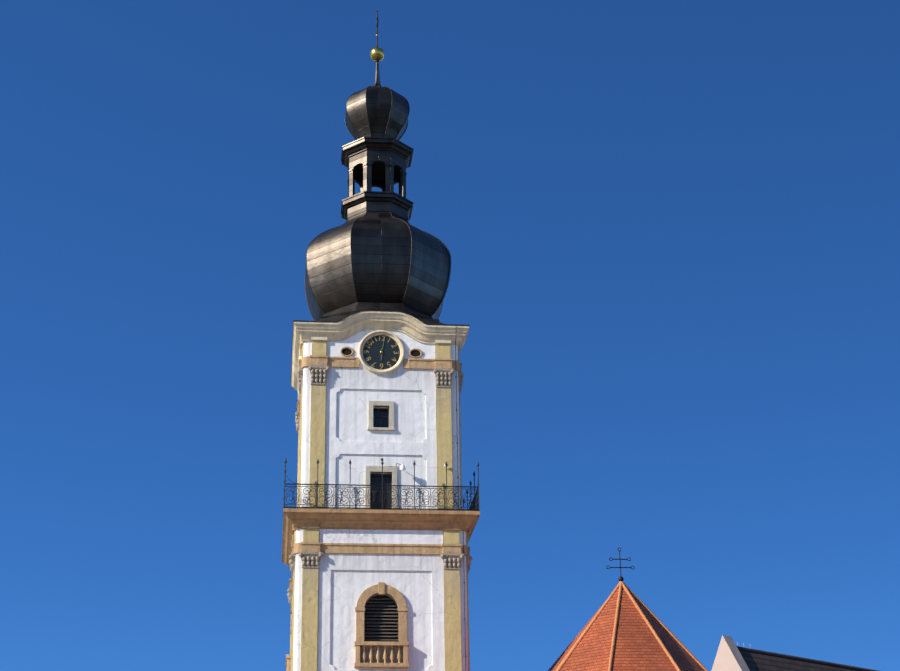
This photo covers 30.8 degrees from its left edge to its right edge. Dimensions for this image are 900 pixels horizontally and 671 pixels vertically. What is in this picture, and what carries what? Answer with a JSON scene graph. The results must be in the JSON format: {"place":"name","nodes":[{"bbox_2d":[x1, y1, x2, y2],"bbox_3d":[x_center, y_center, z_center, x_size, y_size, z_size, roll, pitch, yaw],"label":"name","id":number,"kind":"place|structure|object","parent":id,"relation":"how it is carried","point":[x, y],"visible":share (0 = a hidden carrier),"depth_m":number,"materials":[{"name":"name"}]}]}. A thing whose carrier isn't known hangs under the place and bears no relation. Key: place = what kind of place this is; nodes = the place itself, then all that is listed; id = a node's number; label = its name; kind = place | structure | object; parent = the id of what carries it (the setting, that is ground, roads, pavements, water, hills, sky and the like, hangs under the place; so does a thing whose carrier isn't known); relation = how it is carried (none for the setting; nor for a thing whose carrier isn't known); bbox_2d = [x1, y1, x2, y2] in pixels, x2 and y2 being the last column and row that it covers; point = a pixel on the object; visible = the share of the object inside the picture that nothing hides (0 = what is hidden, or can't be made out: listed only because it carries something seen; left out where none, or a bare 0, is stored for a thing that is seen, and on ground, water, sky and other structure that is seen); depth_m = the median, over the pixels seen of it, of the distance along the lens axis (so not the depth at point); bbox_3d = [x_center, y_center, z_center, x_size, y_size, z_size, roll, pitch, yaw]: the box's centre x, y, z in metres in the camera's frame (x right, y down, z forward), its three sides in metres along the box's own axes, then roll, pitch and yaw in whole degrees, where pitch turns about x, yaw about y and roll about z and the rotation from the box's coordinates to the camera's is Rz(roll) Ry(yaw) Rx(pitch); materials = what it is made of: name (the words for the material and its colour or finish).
{"place":"outdoors","nodes":[
{"label":"outdoors","id":0,"kind":"place"},
{"bbox_2d":[0,0,899,670],"label":"sky","id":1,"kind":"structure","parent":0,"point":[670,229],"materials":[{"name":"blue"}]},
{"bbox_2d":[548,548,878,670],"bbox_3d":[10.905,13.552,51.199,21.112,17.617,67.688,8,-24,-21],"label":"buildings","id":2,"kind":"structure","parent":0,"point":[625,628],"depth_m":56.84,"materials":[{"name":"orange tile"}]},
{"label":"ground","id":3,"kind":"structure","parent":0,"visible":0},
{"bbox_2d":[282,10,479,670],"bbox_3d":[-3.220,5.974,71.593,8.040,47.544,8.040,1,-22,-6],"label":"tower","id":4,"kind":"structure","parent":3,"relation":"on","point":[375,590],"depth_m":68.86,"materials":[{"name":"white paint"}]},
{"bbox_2d":[282,458,479,515],"bbox_3d":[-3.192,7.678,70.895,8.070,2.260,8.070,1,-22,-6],"label":"ironwork","id":5,"kind":"object","parent":4,"relation":"on","point":[474,505],"visible":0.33,"depth_m":67.10,"materials":[{"name":"black metal"}]},
{"bbox_2d":[381,458,447,469],"bbox_3d":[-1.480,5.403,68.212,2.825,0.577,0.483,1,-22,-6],"label":"lamps","id":6,"kind":"object","parent":4,"relation":"attached to","point":[402,466],"visible":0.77,"depth_m":67.93,"materials":[{"name":"white paint"}]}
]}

